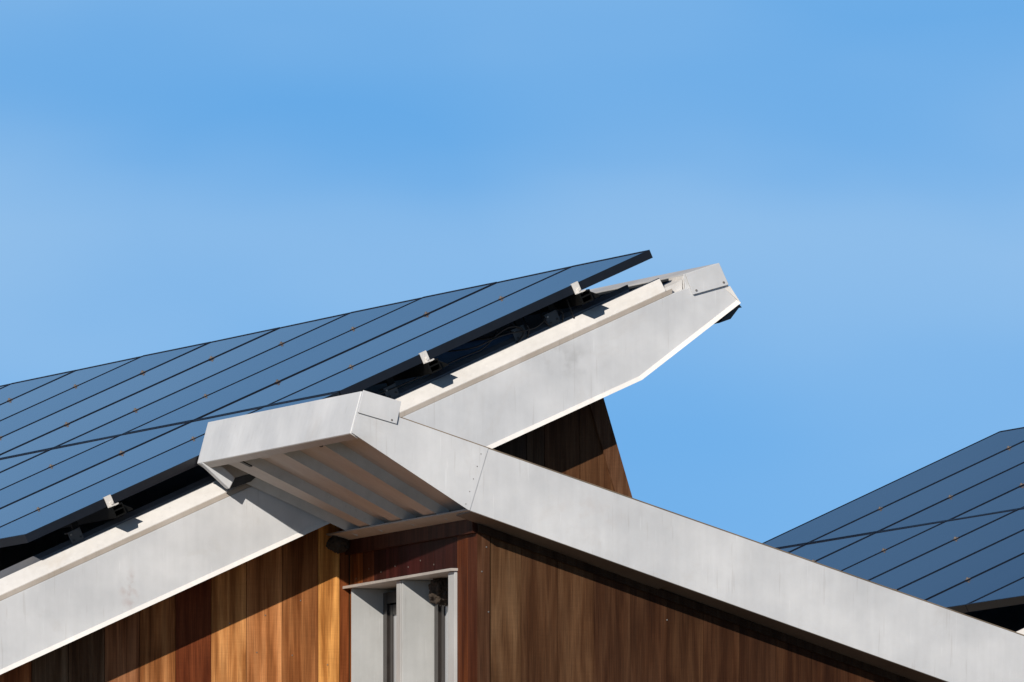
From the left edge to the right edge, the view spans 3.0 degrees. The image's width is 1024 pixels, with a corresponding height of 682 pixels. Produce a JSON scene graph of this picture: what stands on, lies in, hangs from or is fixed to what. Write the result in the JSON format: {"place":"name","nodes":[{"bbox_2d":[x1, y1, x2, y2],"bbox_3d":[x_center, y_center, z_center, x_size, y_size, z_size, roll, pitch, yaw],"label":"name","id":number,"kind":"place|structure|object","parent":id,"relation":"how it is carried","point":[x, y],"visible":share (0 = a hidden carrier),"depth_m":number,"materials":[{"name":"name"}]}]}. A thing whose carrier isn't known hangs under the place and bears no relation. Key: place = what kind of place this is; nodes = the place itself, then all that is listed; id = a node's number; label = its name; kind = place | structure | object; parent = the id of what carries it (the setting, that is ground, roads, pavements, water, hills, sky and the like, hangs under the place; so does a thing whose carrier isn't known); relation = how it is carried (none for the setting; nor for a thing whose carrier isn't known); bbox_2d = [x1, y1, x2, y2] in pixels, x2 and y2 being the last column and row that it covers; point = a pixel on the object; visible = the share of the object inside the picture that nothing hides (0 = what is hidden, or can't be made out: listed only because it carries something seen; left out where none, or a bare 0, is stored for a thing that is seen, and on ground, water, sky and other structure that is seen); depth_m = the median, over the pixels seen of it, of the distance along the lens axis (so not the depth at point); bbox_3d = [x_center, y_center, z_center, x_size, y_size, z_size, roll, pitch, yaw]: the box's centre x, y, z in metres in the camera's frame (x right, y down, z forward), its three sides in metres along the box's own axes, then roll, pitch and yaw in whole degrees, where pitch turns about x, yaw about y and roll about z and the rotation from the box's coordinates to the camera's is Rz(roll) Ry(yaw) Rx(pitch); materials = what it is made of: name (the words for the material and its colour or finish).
{"place":"outdoors","nodes":[
{"label":"outdoors","id":0,"kind":"place"},
{"bbox_2d":[0,0,1023,542],"label":"sky","id":1,"kind":"structure","parent":0,"point":[174,174],"materials":[{"name":"blue"}]},
{"bbox_3d":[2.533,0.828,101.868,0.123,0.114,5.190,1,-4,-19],"label":"rail","id":2,"kind":"object","parent":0,"visible":0},
{"bbox_2d":[763,427,1023,547],"bbox_3d":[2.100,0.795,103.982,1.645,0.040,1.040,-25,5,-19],"label":"solar panel","id":3,"kind":"object","parent":2,"relation":"attached to","point":[900,488],"visible":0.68,"depth_m":104.00,"materials":[{"name":"blue glass"}]},
{"bbox_2d":[808,441,1023,542],"bbox_3d":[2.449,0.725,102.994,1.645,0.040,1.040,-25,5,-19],"label":"solar panel","id":4,"kind":"object","parent":2,"relation":"attached to","point":[941,490],"visible":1,"depth_m":102.97,"materials":[{"name":"blue glass"}]},
{"bbox_2d":[950,484,1023,519],"bbox_3d":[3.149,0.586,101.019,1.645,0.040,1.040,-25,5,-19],"label":"solar panel","id":5,"kind":"object","parent":2,"relation":"attached to","point":[1012,499],"visible":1,"depth_m":101.01,"materials":[{"name":"blue glass"}]},
{"bbox_3d":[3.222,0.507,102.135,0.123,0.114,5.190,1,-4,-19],"label":"rail","id":6,"kind":"object","parent":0,"visible":0},
{"bbox_2d":[877,462,1023,531],"bbox_3d":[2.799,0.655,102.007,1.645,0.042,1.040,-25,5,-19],"label":"solar panel","id":7,"kind":"object","parent":6,"relation":"attached to","point":[978,494],"visible":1,"depth_m":101.94,"materials":[{"name":"blue glass"}]},
{"bbox_3d":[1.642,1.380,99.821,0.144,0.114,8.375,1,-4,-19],"label":"rail","id":8,"kind":"object","parent":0,"visible":0},
{"bbox_2d":[777,544,804,551],"bbox_3d":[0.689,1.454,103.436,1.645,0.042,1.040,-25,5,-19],"label":"solar panel","id":9,"kind":"object","parent":8,"relation":"attached to","point":[788,548],"visible":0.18,"depth_m":103.33,"materials":[{"name":"blue glass"}]},
{"bbox_2d":[789,532,874,559],"bbox_3d":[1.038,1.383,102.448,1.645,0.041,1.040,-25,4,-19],"label":"solar panel","id":10,"kind":"object","parent":8,"relation":"attached to","point":[816,550],"visible":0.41,"depth_m":102.57,"materials":[{"name":"blue glass"}]},
{"bbox_2d":[815,521,944,570],"bbox_3d":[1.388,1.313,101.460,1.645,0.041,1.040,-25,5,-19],"label":"solar panel","id":11,"kind":"object","parent":8,"relation":"attached to","point":[859,550],"visible":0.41,"depth_m":101.61,"materials":[{"name":"blue glass"}]},
{"bbox_2d":[841,509,1016,579],"bbox_3d":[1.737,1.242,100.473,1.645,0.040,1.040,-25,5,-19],"label":"solar panel","id":12,"kind":"object","parent":8,"relation":"attached to","point":[906,550],"visible":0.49,"depth_m":100.59,"materials":[{"name":"blue glass"}]},
{"bbox_2d":[869,508,1023,588],"bbox_3d":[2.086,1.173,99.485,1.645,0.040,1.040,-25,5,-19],"label":"solar panel","id":13,"kind":"object","parent":8,"relation":"attached to","point":[953,551],"visible":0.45,"depth_m":99.59,"materials":[{"name":"blue glass"}]},
{"bbox_2d":[897,529,1023,599],"bbox_3d":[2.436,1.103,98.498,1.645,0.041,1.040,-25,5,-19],"label":"solar panel","id":14,"kind":"object","parent":8,"relation":"attached to","point":[969,567],"visible":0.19,"depth_m":98.49,"materials":[{"name":"blue glass"}]},
{"bbox_2d":[926,553,1023,612],"bbox_3d":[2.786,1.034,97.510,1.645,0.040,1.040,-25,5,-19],"label":"solar panel","id":15,"kind":"object","parent":8,"relation":"attached to","point":[958,597],"visible":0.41,"depth_m":97.39,"materials":[{"name":"blue glass"}]},
{"bbox_2d":[966,577,1023,611],"bbox_3d":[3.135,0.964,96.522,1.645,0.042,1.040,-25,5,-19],"label":"solar panel","id":16,"kind":"object","parent":8,"relation":"attached to","point":[1011,594],"visible":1,"depth_m":96.49,"materials":[{"name":"blue glass"}]},
{"label":"ground","id":17,"kind":"structure","parent":0,"visible":0},
{"bbox_2d":[0,263,1023,681],"bbox_3d":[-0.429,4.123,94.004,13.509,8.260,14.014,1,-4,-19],"label":"timber building","id":18,"kind":"structure","parent":17,"relation":"on","point":[490,483],"depth_m":88.01,"materials":[{"name":"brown wood"}]},
{"bbox_2d":[64,521,84,544],"bbox_3d":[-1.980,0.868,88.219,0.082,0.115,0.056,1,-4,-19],"label":"roof bracket","id":19,"kind":"object","parent":18,"relation":"attached to","point":[75,534],"visible":1,"depth_m":88.20,"materials":[{"name":"metal"}]},
{"bbox_2d":[36,495,132,528],"bbox_3d":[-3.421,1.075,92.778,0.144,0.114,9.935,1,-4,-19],"label":"mounting rail","id":20,"kind":"object","parent":18,"relation":"attached to","point":[111,510],"visible":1,"depth_m":88.17,"materials":[{"name":"metal"}]},
{"bbox_2d":[0,449,49,471],"bbox_3d":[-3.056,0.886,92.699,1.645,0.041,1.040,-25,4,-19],"label":"solar panel","id":21,"kind":"object","parent":20,"relation":"attached to","point":[7,462],"visible":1,"depth_m":92.69,"materials":[{"name":"blue glass"}]},
{"bbox_2d":[0,435,117,488],"bbox_3d":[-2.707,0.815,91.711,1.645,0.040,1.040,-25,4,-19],"label":"solar panel","id":22,"kind":"object","parent":20,"relation":"attached to","point":[29,467],"visible":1,"depth_m":91.85,"materials":[{"name":"blue glass"}]},
{"bbox_2d":[0,421,190,507],"bbox_3d":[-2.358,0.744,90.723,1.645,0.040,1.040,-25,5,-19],"label":"solar panel","id":23,"kind":"object","parent":20,"relation":"attached to","point":[64,469],"visible":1,"depth_m":90.82,"materials":[{"name":"blue glass"}]},
{"bbox_2d":[0,407,260,525],"bbox_3d":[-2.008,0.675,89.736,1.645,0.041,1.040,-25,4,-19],"label":"solar panel","id":24,"kind":"object","parent":20,"relation":"attached to","point":[63,488],"visible":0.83,"depth_m":89.83,"materials":[{"name":"blue glass"}]},
{"bbox_2d":[0,392,339,547],"bbox_3d":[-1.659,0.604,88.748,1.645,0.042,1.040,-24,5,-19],"label":"solar panel","id":25,"kind":"object","parent":20,"relation":"attached to","point":[117,487],"visible":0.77,"depth_m":88.51,"materials":[{"name":"blue glass"}]},
{"bbox_2d":[0,350,447,436],"bbox_3d":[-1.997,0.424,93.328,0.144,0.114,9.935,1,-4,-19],"label":"mounting rail","id":26,"kind":"object","parent":18,"relation":"attached to","point":[427,366],"visible":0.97,"depth_m":88.74,"materials":[{"name":"metal"}]},
{"bbox_2d":[0,356,140,419],"bbox_3d":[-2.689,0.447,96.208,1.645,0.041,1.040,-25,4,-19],"label":"solar panel","id":27,"kind":"object","parent":26,"relation":"attached to","point":[41,393],"visible":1,"depth_m":96.34,"materials":[{"name":"blue glass"}]},
{"bbox_2d":[0,342,208,435],"bbox_3d":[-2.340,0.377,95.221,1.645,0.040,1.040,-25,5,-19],"label":"solar panel","id":28,"kind":"object","parent":26,"relation":"attached to","point":[73,395],"visible":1,"depth_m":95.31,"materials":[{"name":"blue glass"}]},
{"bbox_2d":[0,327,279,453],"bbox_3d":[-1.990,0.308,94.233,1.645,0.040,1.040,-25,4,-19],"label":"solar panel","id":29,"kind":"object","parent":26,"relation":"attached to","point":[108,396],"visible":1,"depth_m":94.27,"materials":[{"name":"blue glass"}]},
{"bbox_2d":[0,312,349,458],"bbox_3d":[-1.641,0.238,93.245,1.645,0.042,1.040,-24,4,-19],"label":"solar panel","id":30,"kind":"object","parent":26,"relation":"attached to","point":[158,391],"visible":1,"depth_m":93.27,"materials":[{"name":"blue glass"}]},
{"bbox_2d":[268,250,652,404],"bbox_3d":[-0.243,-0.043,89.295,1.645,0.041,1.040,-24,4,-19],"label":"solar panel","id":31,"kind":"object","parent":26,"relation":"attached to","point":[461,330],"visible":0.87,"depth_m":89.09,"materials":[{"name":"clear glass"}]},
{"bbox_2d":[7,281,599,400],"bbox_3d":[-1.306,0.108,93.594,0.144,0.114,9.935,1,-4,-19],"label":"mounting rail","id":32,"kind":"object","parent":18,"relation":"attached to","point":[579,296],"visible":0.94,"depth_m":89.00,"materials":[{"name":"metal"}]},
{"bbox_2d":[0,370,74,403],"bbox_3d":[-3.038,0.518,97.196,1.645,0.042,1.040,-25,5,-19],"label":"solar panel","id":33,"kind":"object","parent":32,"relation":"attached to","point":[14,390],"visible":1,"depth_m":97.28,"materials":[{"name":"blue glass"}]},
{"bbox_2d":[53,297,421,447],"bbox_3d":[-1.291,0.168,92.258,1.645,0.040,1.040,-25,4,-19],"label":"solar panel","id":34,"kind":"object","parent":32,"relation":"attached to","point":[234,373],"visible":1,"depth_m":92.30,"materials":[{"name":"blue glass"}]},
{"bbox_2d":[122,282,495,433],"bbox_3d":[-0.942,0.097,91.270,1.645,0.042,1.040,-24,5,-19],"label":"solar panel","id":35,"kind":"object","parent":32,"relation":"attached to","point":[303,360],"visible":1,"depth_m":91.28,"materials":[{"name":"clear glass"}]},
{"bbox_2d":[195,266,570,419],"bbox_3d":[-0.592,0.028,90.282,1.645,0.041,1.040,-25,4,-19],"label":"solar panel","id":36,"kind":"object","parent":32,"relation":"attached to","point":[377,345],"visible":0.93,"depth_m":90.31,"materials":[{"name":"blue glass"}]},
{"bbox_2d":[326,536,348,553],"bbox_3d":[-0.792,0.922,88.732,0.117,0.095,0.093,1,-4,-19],"label":"mud nest","id":37,"kind":"object","parent":18,"relation":"in","point":[336,544],"visible":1,"depth_m":88.70,"materials":[{"name":"brown soil"}]},
{"bbox_2d":[380,377,399,398],"bbox_3d":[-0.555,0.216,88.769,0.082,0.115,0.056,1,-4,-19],"label":"roof bracket","id":38,"kind":"object","parent":18,"relation":"attached to","point":[392,393],"visible":0.98,"depth_m":88.75,"materials":[{"name":"metal"}]},
{"bbox_2d":[378,331,497,394],"bbox_3d":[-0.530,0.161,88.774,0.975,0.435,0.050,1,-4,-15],"label":"cable","id":39,"kind":"object","parent":38,"relation":"attached to","point":[447,363],"visible":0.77,"depth_m":88.84,"materials":[{"name":"black rubber"}]},
{"bbox_2d":[343,568,457,681],"bbox_3d":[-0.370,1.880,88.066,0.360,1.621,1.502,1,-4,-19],"label":"window","id":40,"kind":"structure","parent":18,"relation":"in","point":[398,635],"depth_m":88.08,"materials":[{"name":"grey metal"}]},
{"bbox_2d":[428,578,447,606],"bbox_3d":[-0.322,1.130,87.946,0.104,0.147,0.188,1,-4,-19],"label":"mud nest","id":41,"kind":"object","parent":18,"relation":"in","point":[438,591],"visible":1,"depth_m":87.89,"materials":[{"name":"brown soil"}]},
{"bbox_2d":[473,326,524,342],"bbox_3d":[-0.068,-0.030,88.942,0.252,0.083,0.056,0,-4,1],"label":"cable","id":42,"kind":"object","parent":18,"relation":"on","point":[498,333],"visible":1,"depth_m":88.94,"materials":[{"name":"black rubber"}]},
{"bbox_2d":[508,318,526,341],"bbox_3d":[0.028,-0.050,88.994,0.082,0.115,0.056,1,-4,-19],"label":"roof bracket","id":43,"kind":"object","parent":18,"relation":"attached to","point":[517,335],"visible":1,"depth_m":88.98,"materials":[{"name":"metal"}]},
{"bbox_2d":[447,318,546,351],"bbox_3d":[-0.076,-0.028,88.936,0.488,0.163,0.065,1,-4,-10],"label":"cable","id":44,"kind":"object","parent":43,"relation":"attached to","point":[496,337],"visible":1,"depth_m":88.91,"materials":[{"name":"black rubber"}]},
{"bbox_2d":[522,317,529,336],"bbox_3d":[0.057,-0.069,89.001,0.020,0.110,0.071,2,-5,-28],"label":"cable","id":45,"kind":"object","parent":18,"relation":"on","point":[527,326],"visible":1,"depth_m":88.97,"materials":[{"name":"black rubber"}]},
{"bbox_2d":[539,309,550,326],"bbox_3d":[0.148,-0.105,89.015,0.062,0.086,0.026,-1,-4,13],"label":"cable","id":46,"kind":"object","parent":18,"relation":"on","point":[544,319],"visible":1,"depth_m":89.01,"materials":[{"name":"black rubber"}]},
{"bbox_2d":[543,303,560,325],"bbox_3d":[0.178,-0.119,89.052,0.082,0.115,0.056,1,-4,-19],"label":"roof bracket","id":47,"kind":"object","parent":18,"relation":"attached to","point":[552,317],"visible":1,"depth_m":89.03,"materials":[{"name":"metal"}]},
{"bbox_2d":[554,308,563,321],"bbox_3d":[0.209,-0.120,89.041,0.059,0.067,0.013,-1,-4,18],"label":"cable","id":48,"kind":"object","parent":47,"relation":"attached to","point":[562,313],"visible":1,"depth_m":89.03,"materials":[{"name":"black rubber"}]},
{"bbox_2d":[963,604,1023,634],"bbox_3d":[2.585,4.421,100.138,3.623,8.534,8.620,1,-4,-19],"label":"roof","id":49,"kind":"structure","parent":17,"relation":"on","point":[1010,617],"depth_m":98.19,"materials":[{"name":"metal"}]}
]}

